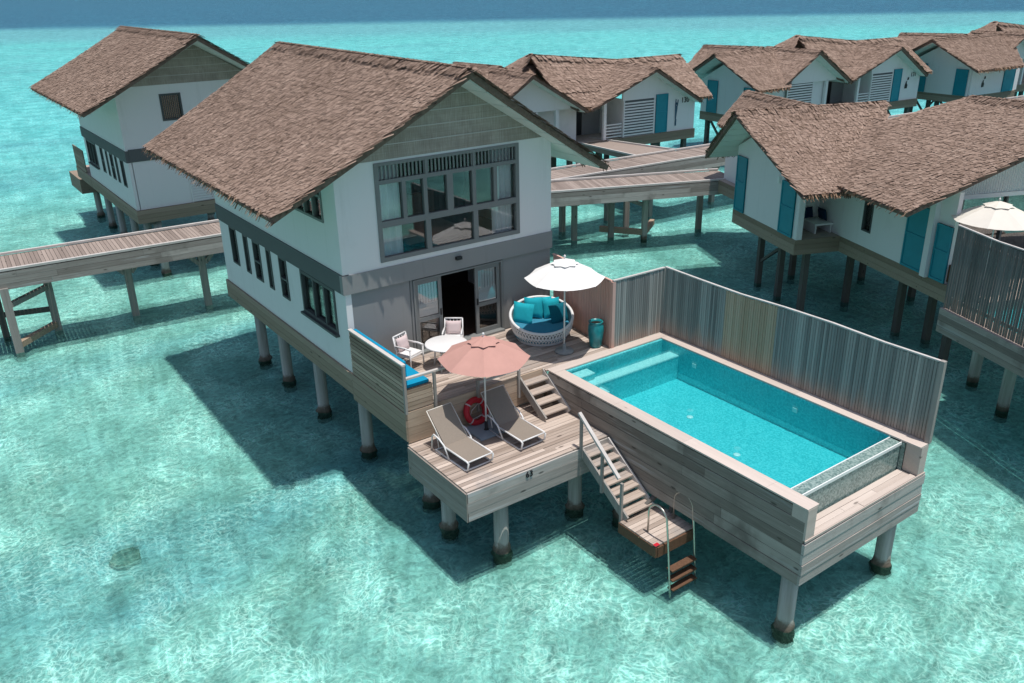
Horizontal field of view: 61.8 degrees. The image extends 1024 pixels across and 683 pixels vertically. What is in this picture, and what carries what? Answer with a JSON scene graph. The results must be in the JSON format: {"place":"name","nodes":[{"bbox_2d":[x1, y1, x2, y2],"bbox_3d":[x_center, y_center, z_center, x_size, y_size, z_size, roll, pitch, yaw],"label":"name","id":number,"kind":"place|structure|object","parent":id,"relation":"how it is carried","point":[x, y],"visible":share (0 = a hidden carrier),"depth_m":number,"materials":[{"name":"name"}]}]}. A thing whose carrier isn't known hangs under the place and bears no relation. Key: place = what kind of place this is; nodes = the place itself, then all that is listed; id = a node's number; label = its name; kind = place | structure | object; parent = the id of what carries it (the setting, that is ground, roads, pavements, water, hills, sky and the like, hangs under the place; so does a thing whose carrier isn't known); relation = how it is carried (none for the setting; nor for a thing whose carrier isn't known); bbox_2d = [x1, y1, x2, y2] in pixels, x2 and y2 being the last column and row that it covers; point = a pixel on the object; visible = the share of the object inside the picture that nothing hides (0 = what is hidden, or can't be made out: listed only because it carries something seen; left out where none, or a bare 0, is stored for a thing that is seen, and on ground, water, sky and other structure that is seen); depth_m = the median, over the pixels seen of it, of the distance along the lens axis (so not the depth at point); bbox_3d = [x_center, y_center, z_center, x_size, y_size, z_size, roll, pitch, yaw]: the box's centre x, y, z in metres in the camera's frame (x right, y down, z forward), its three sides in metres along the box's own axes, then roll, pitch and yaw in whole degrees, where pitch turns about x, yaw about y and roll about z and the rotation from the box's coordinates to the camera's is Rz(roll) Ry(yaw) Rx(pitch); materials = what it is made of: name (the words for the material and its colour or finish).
{"place":"outdoors","nodes":[
{"label":"outdoors","id":0,"kind":"place"},
{"bbox_2d":[0,0,1023,682],"bbox_3d":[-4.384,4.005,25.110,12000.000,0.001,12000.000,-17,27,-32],"label":"sea water","id":1,"kind":"structure","parent":0,"point":[194,488],"depth_m":24.10,"materials":[{"name":"teal liquid"}]},
{"bbox_2d":[30,26,249,273],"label":"overwater villa","id":2,"kind":"object","parent":1,"relation":"in","point":[125,94],"visible":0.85,"depth_m":41.70,"materials":[{"name":"white paint"}]},
{"bbox_2d":[85,138,99,167],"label":"window","id":3,"kind":"structure","parent":2,"relation":"in","point":[91,148],"depth_m":47.49,"materials":[{"name":"black glass"}]},
{"bbox_2d":[99,147,106,172],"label":"window","id":4,"kind":"structure","parent":2,"relation":"in","point":[101,153],"depth_m":45.44,"materials":[{"name":"black glass"}]},
{"bbox_2d":[104,150,110,175],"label":"window","id":5,"kind":"structure","parent":2,"relation":"in","point":[104,150],"depth_m":44.47,"materials":[{"name":"black glass"}]},
{"bbox_2d":[108,152,116,179],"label":"window","id":6,"kind":"structure","parent":2,"relation":"in","point":[110,155],"depth_m":43.76,"materials":[{"name":"black glass"}]},
{"bbox_2d":[114,156,120,182],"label":"window","id":7,"kind":"structure","parent":2,"relation":"in","point":[115,158],"depth_m":42.92,"materials":[{"name":"black glass"}]},
{"bbox_2d":[119,159,127,187],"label":"window","id":8,"kind":"structure","parent":2,"relation":"in","point":[121,162],"depth_m":42.08,"materials":[{"name":"black glass"}]},
{"bbox_2d":[158,92,183,120],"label":"window","id":9,"kind":"structure","parent":2,"relation":"in","point":[179,96],"depth_m":40.98,"materials":[{"name":"black glass"}]},
{"bbox_2d":[142,41,611,452],"bbox_3d":[-4.746,-3.249,28.932,10.925,12.588,13.484,-17,27,-32],"label":"overwater villa","id":10,"kind":"object","parent":1,"relation":"in","point":[283,151],"visible":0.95,"depth_m":24.64,"materials":[{"name":"white paint"}]},
{"bbox_2d":[228,226,240,265],"bbox_3d":[-9.676,-3.369,29.969,0.150,1.340,0.650,-17,27,-32],"label":"window","id":11,"kind":"structure","parent":10,"relation":"in","point":[232,233],"depth_m":30.09,"materials":[{"name":"black glass"}]},
{"bbox_2d":[242,234,251,273],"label":"window","id":12,"kind":"structure","parent":10,"relation":"in","point":[245,244],"depth_m":29.05,"materials":[{"name":"black glass"}]},
{"bbox_2d":[251,240,263,282],"bbox_3d":[-8.349,-2.673,28.264,0.150,1.340,0.630,-17,27,-32],"label":"window","id":13,"kind":"structure","parent":10,"relation":"in","point":[255,246],"depth_m":28.34,"materials":[{"name":"black glass"}]},
{"bbox_2d":[265,248,274,289],"bbox_3d":[-7.715,-2.340,27.449,0.150,1.340,0.380,-17,27,-32],"label":"window","id":14,"kind":"structure","parent":10,"relation":"in","point":[268,257],"depth_m":27.46,"materials":[{"name":"black glass"}]},
{"bbox_2d":[278,256,290,300],"bbox_3d":[-7.023,-1.977,26.558,0.150,1.340,0.590,-17,27,-32],"label":"window","id":15,"kind":"structure","parent":10,"relation":"in","point":[282,263],"depth_m":26.63,"materials":[{"name":"black glass"}]},
{"bbox_2d":[295,191,323,222],"bbox_3d":[-5.708,-4.090,23.537,0.150,1.180,2.450,-17,27,-32],"label":"window","id":16,"kind":"structure","parent":10,"relation":"in","point":[312,207],"depth_m":23.19,"materials":[{"name":"black glass"}]},
{"bbox_2d":[299,269,338,333],"bbox_3d":[-5.518,-1.182,24.625,0.150,1.310,2.380,-17,27,-32],"label":"window","id":17,"kind":"structure","parent":10,"relation":"in","point":[319,301],"depth_m":24.70,"materials":[{"name":"black glass"}]},
{"bbox_2d":[378,164,403,255],"bbox_3d":[-3.339,-3.354,23.239,0.780,2.930,0.095,-17,27,-32],"label":"curtain","id":18,"kind":"object","parent":10,"relation":"hanging from","point":[391,209],"visible":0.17,"depth_m":23.21,"materials":[{"name":"white fabric"}]},
{"bbox_2d":[415,276,443,349],"bbox_3d":[-2.409,-0.801,24.822,0.880,2.200,0.128,-17,27,-32],"label":"door","id":19,"kind":"structure","parent":10,"relation":"in","point":[427,307],"depth_m":24.72,"materials":[{"name":"grey glass"}]},
{"bbox_2d":[400,190,471,251],"bbox_3d":[-2.765,-3.578,25.869,2.300,1.290,2.400,-17,27,-32],"label":"bed","id":20,"kind":"object","parent":10,"relation":"on","point":[444,231],"visible":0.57,"depth_m":25.43,"materials":[{"name":"white fabric"}]},
{"bbox_2d":[373,143,519,262],"bbox_3d":[-1.717,-3.950,23.980,4.670,2.690,0.135,-17,27,-32],"label":"window","id":21,"kind":"structure","parent":10,"relation":"in","point":[426,216],"depth_m":23.83,"materials":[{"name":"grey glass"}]},
{"bbox_2d":[474,262,500,333],"bbox_3d":[-0.746,-1.296,25.913,0.880,2.200,0.128,-17,27,-32],"label":"door","id":22,"kind":"structure","parent":10,"relation":"in","point":[490,292],"depth_m":25.83,"materials":[{"name":"grey glass"}]},
{"bbox_2d":[490,147,511,233],"bbox_3d":[-0.295,-4.260,25.233,0.720,2.930,0.094,-17,27,-32],"label":"curtain","id":23,"kind":"object","parent":10,"relation":"hanging from","point":[501,218],"visible":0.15,"depth_m":25.24,"materials":[{"name":"white fabric"}]},
{"bbox_2d":[351,327,608,502],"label":"deck","id":24,"kind":"structure","parent":1,"relation":"in","point":[458,391],"depth_m":23.30,"materials":[{"name":"wood"}]},
{"bbox_2d":[347,328,445,414],"bbox_3d":[-3.063,0.611,22.635,1.250,1.370,3.020,-17,27,-32],"label":"corner bench","id":25,"kind":"object","parent":24,"relation":"on","point":[379,370],"visible":0.99,"depth_m":21.86,"materials":[{"name":"grey wood"}]},
{"bbox_2d":[353,329,428,387],"bbox_3d":[-3.207,0.348,22.449,0.715,0.755,2.770,-17,27,-32],"label":"bench cushion","id":26,"kind":"object","parent":25,"relation":"on","point":[410,371],"visible":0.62,"depth_m":21.73,"materials":[{"name":"blue fabric"}]},
{"bbox_2d":[392,331,424,367],"bbox_3d":[-2.905,0.270,23.955,0.657,0.924,0.592,14,27,32],"label":"dining chair","id":27,"kind":"object","parent":24,"relation":"on","point":[409,353],"visible":0.91,"depth_m":23.86,"materials":[{"name":"white metal"}]},
{"bbox_2d":[396,334,409,352],"bbox_3d":[-3.061,0.049,23.974,0.183,0.388,0.460,14,27,32],"label":"cushion","id":28,"kind":"object","parent":27,"relation":"on","point":[402,341],"visible":0.94,"depth_m":23.89,"materials":[{"name":"fabric"}]},
{"bbox_2d":[425,335,466,372],"bbox_3d":[-1.822,0.374,23.916,1.200,0.728,1.200,-17,27,-32],"label":"round table","id":29,"kind":"object","parent":24,"relation":"on","point":[441,344],"visible":0.66,"depth_m":23.82,"materials":[{"name":"white metal"}]},
{"bbox_2d":[441,317,463,353],"bbox_3d":[-1.716,-0.164,24.921,0.592,0.924,0.657,0,23,2],"label":"dining chair","id":30,"kind":"object","parent":24,"relation":"on","point":[461,334],"visible":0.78,"depth_m":25.02,"materials":[{"name":"white metal"}]},
{"bbox_2d":[446,320,460,333],"bbox_3d":[-1.712,-0.418,25.014,0.460,0.388,0.183,0,23,2],"label":"cushion","id":31,"kind":"object","parent":30,"relation":"on","point":[453,327],"visible":0.97,"depth_m":24.96,"materials":[{"name":"fabric"}]},
{"bbox_2d":[509,295,573,346],"bbox_3d":[0.887,-0.605,25.731,1.963,1.000,1.962,-17,27,-32],"label":"daybed","id":32,"kind":"object","parent":24,"relation":"on","point":[541,332],"visible":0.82,"depth_m":25.31,"materials":[{"name":"white wicker"}]},
{"bbox_2d":[513,301,534,323],"bbox_3d":[0.331,-0.848,25.805,0.700,0.634,0.268,11,26,26],"label":"cushion","id":33,"kind":"object","parent":32,"relation":"on","point":[522,312],"visible":0.98,"depth_m":25.72,"materials":[{"name":"teal fabric"}]},
{"bbox_2d":[524,297,542,317],"bbox_3d":[0.650,-1.034,26.075,0.600,0.596,0.260,3,23,10],"label":"cushion","id":34,"kind":"object","parent":32,"relation":"on","point":[538,306],"visible":0.66,"depth_m":25.99,"materials":[{"name":"teal fabric"}]},
{"bbox_2d":[533,296,550,315],"bbox_3d":[0.946,-1.063,26.128,0.560,0.599,0.253,-4,23,-7],"label":"cushion","id":35,"kind":"object","parent":32,"relation":"on","point":[548,297],"visible":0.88,"depth_m":26.07,"materials":[{"name":"teal fabric"}]},
{"bbox_2d":[542,297,558,318],"bbox_3d":[1.210,-1.032,26.094,0.560,0.580,0.249,-10,24,-20],"label":"cushion","id":36,"kind":"object","parent":32,"relation":"on","point":[551,301],"visible":0.58,"depth_m":25.99,"materials":[{"name":"teal fabric"}]},
{"bbox_2d":[548,301,567,323],"bbox_3d":[1.413,-0.852,25.814,0.666,0.590,0.282,-17,27,-32],"label":"cushion","id":37,"kind":"object","parent":32,"relation":"on","point":[556,313],"visible":0.93,"depth_m":25.71,"materials":[{"name":"teal fabric"}]},
{"bbox_2d":[524,255,604,354],"bbox_3d":[1.491,-1.057,24.284,2.120,2.942,2.120,-10,24,-20],"label":"parasol","id":38,"kind":"object","parent":24,"relation":"on","point":[564,274],"visible":1,"depth_m":23.50,"materials":[{"name":"white fabric"}]},
{"bbox_2d":[552,253,615,348],"bbox_3d":[2.125,-1.266,25.838,0.150,2.098,3.188,-14,26,-27],"label":"timber fence","id":39,"kind":"object","parent":24,"relation":"on","point":[588,304],"visible":0.56,"depth_m":25.25,"materials":[{"name":"wood"}]},
{"bbox_2d":[588,318,603,347],"bbox_3d":[2.452,-0.229,25.037,0.470,0.800,0.470,-17,27,-32],"label":"urn","id":40,"kind":"object","parent":24,"relation":"on","point":[595,330],"visible":1,"depth_m":24.88,"materials":[{"name":"teal ceramic"}]},
{"bbox_2d":[407,398,608,554],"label":"deck","id":41,"kind":"structure","parent":1,"relation":"in","point":[503,480],"depth_m":21.31,"materials":[{"name":"wood"}]},
{"bbox_2d":[426,402,493,471],"bbox_3d":[-1.296,2.362,21.177,0.873,1.007,1.777,-18,28,-35],"label":"sun lounger","id":42,"kind":"object","parent":41,"relation":"on","point":[458,442],"visible":1,"depth_m":21.34,"materials":[{"name":"beige fabric"}]},
{"bbox_2d":[463,397,487,425],"bbox_3d":[-0.957,1.849,22.702,0.750,0.747,0.367,-17,27,-32],"label":"life ring","id":43,"kind":"object","parent":41,"relation":"on","point":[469,419],"visible":0.9,"depth_m":22.60,"materials":[{"name":"red plastic"}]},
{"bbox_2d":[437,332,529,440],"bbox_3d":[-0.697,1.059,21.929,2.194,2.801,2.194,7,24,19],"label":"parasol","id":44,"kind":"object","parent":41,"relation":"on","point":[483,355],"visible":1,"depth_m":21.22,"materials":[{"name":"pink fabric"}]},
{"bbox_2d":[480,385,545,449],"bbox_3d":[0.021,1.960,22.063,0.873,1.007,1.777,-18,28,-34],"label":"sun lounger","id":45,"kind":"object","parent":41,"relation":"on","point":[503,410],"visible":1,"depth_m":22.22,"materials":[{"name":"beige fabric"}]},
{"bbox_2d":[520,368,570,420],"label":"deck steps","id":46,"kind":"structure","parent":41,"relation":"on","point":[542,414],"depth_m":23.33,"materials":[{"name":"beige wood"}]},
{"bbox_2d":[578,412,653,521],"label":"water steps","id":47,"kind":"structure","parent":41,"relation":"attached to","point":[620,489],"depth_m":21.31,"materials":[{"name":"beige wood"}]},
{"bbox_2d":[0,95,1023,353],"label":"walkway","id":48,"kind":"structure","parent":1,"relation":"in","point":[126,255],"depth_m":36.23,"materials":[{"name":"wood"}]},
{"bbox_2d":[452,53,712,172],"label":"overwater villa","id":49,"kind":"object","parent":1,"relation":"in","point":[575,98],"visible":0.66,"depth_m":57.56,"materials":[{"name":"white paint"}]},
{"bbox_2d":[576,111,580,135],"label":"door","id":50,"kind":"structure","parent":49,"relation":"in","point":[578,115],"depth_m":58.73,"materials":[{"name":"black paint"}]},
{"bbox_2d":[579,137,673,158],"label":"walkway","id":51,"kind":"structure","parent":49,"relation":"attached to","point":[615,148],"depth_m":54.67,"materials":[{"name":"grey wood"}]},
{"bbox_2d":[551,168,725,240],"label":"walkway","id":52,"kind":"structure","parent":1,"relation":"in","point":[611,191],"depth_m":45.40,"materials":[{"name":"wood"}]},
{"bbox_2d":[547,332,929,632],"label":"plunge pool","id":53,"kind":"structure","parent":1,"relation":"in","point":[795,488],"depth_m":20.77,"materials":[{"name":"wood"}]},
{"bbox_2d":[612,267,665,346],"bbox_3d":[3.723,-1.028,25.130,2.090,2.082,0.145,-17,27,-32],"label":"timber fence","id":54,"kind":"object","parent":53,"relation":"on","point":[639,305],"visible":1,"depth_m":25.11,"materials":[{"name":"grey wood"}]},
{"bbox_2d":[618,495,692,557],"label":"swim platform","id":55,"kind":"structure","parent":53,"relation":"attached to","point":[652,542],"depth_m":20.52,"materials":[{"name":"brown wood"}]},
{"bbox_2d":[647,493,696,590],"bbox_3d":[3.854,4.810,20.414,0.908,2.321,0.924,-17,27,-32],"label":"swim ladder","id":56,"kind":"object","parent":55,"relation":"attached to","point":[683,572],"visible":0.96,"depth_m":20.35,"materials":[{"name":"metal"}]},
{"bbox_2d":[663,266,946,443],"bbox_3d":[7.077,0.053,22.420,0.145,2.082,8.570,-17,27,-32],"label":"timber fence","id":57,"kind":"object","parent":53,"relation":"on","point":[874,378],"visible":1,"depth_m":21.70,"materials":[{"name":"grey wood"}]},
{"bbox_2d":[688,35,932,146],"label":"overwater villa","id":58,"kind":"object","parent":1,"relation":"in","point":[823,70],"visible":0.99,"depth_m":67.82,"materials":[{"name":"white paint"}]},
{"bbox_2d":[826,82,830,102],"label":"door","id":59,"kind":"structure","parent":58,"relation":"in","point":[829,83],"depth_m":70.91,"materials":[{"name":"black paint"}]},
{"bbox_2d":[705,90,1023,361],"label":"overwater villa","id":60,"kind":"object","parent":1,"relation":"in","point":[891,196],"visible":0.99,"depth_m":32.87,"materials":[{"name":"brown plant"}]},
{"bbox_2d":[803,216,832,233],"bbox_3d":[12.853,-4.919,36.106,0.830,0.420,1.150,-6,23,-12],"label":"porch bench","id":61,"kind":"object","parent":60,"relation":"on","point":[810,224],"visible":0.81,"depth_m":35.89,"materials":[{"name":"white paint"}]},
{"bbox_2d":[804,206,812,217],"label":"cushion","id":62,"kind":"object","parent":61,"relation":"on","point":[808,212],"visible":0.86,"depth_m":36.23,"materials":[{"name":"blue fabric"}]},
{"bbox_2d":[818,207,826,220],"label":"cushion","id":63,"kind":"object","parent":61,"relation":"on","point":[822,213],"visible":1,"depth_m":35.86,"materials":[{"name":"blue fabric"}]},
{"bbox_2d":[861,201,873,233],"bbox_3d":[13.921,-4.851,33.355,0.130,1.160,0.570,-6,23,-12],"label":"window","id":64,"kind":"structure","parent":60,"relation":"in","point":[868,209],"depth_m":33.44,"materials":[{"name":"black glass"}]},
{"bbox_2d":[946,254,978,282],"bbox_3d":[15.481,-2.559,29.629,0.940,0.870,0.740,-6,23,-12],"label":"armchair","id":65,"kind":"object","parent":60,"relation":"on","point":[949,268],"visible":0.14,"depth_m":29.47,"materials":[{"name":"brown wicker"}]},
{"bbox_2d":[953,195,1023,257],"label":"window","id":66,"kind":"structure","parent":60,"relation":"in","point":[1016,238],"depth_m":31.81,"materials":[{"name":"glass"}]},
{"bbox_2d":[898,21,1023,112],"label":"overwater villa","id":67,"kind":"object","parent":1,"relation":"in","point":[987,60],"visible":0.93,"depth_m":75.17,"materials":[{"name":"white paint"}]},
{"bbox_2d":[936,280,1023,411],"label":"pool terrace","id":68,"kind":"structure","parent":1,"relation":"in","point":[980,342],"depth_m":26.34,"materials":[{"name":"wood"}]},
{"bbox_2d":[943,225,1023,346],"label":"slatted fence","id":69,"kind":"object","parent":68,"relation":"on","point":[957,301],"visible":1,"depth_m":25.33,"materials":[{"name":"grey wood"}]},
{"bbox_2d":[951,198,1023,284],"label":"parasol","id":70,"kind":"object","parent":68,"relation":"on","point":[997,215],"visible":0.81,"depth_m":27.72,"materials":[{"name":"white fabric"}]}
]}

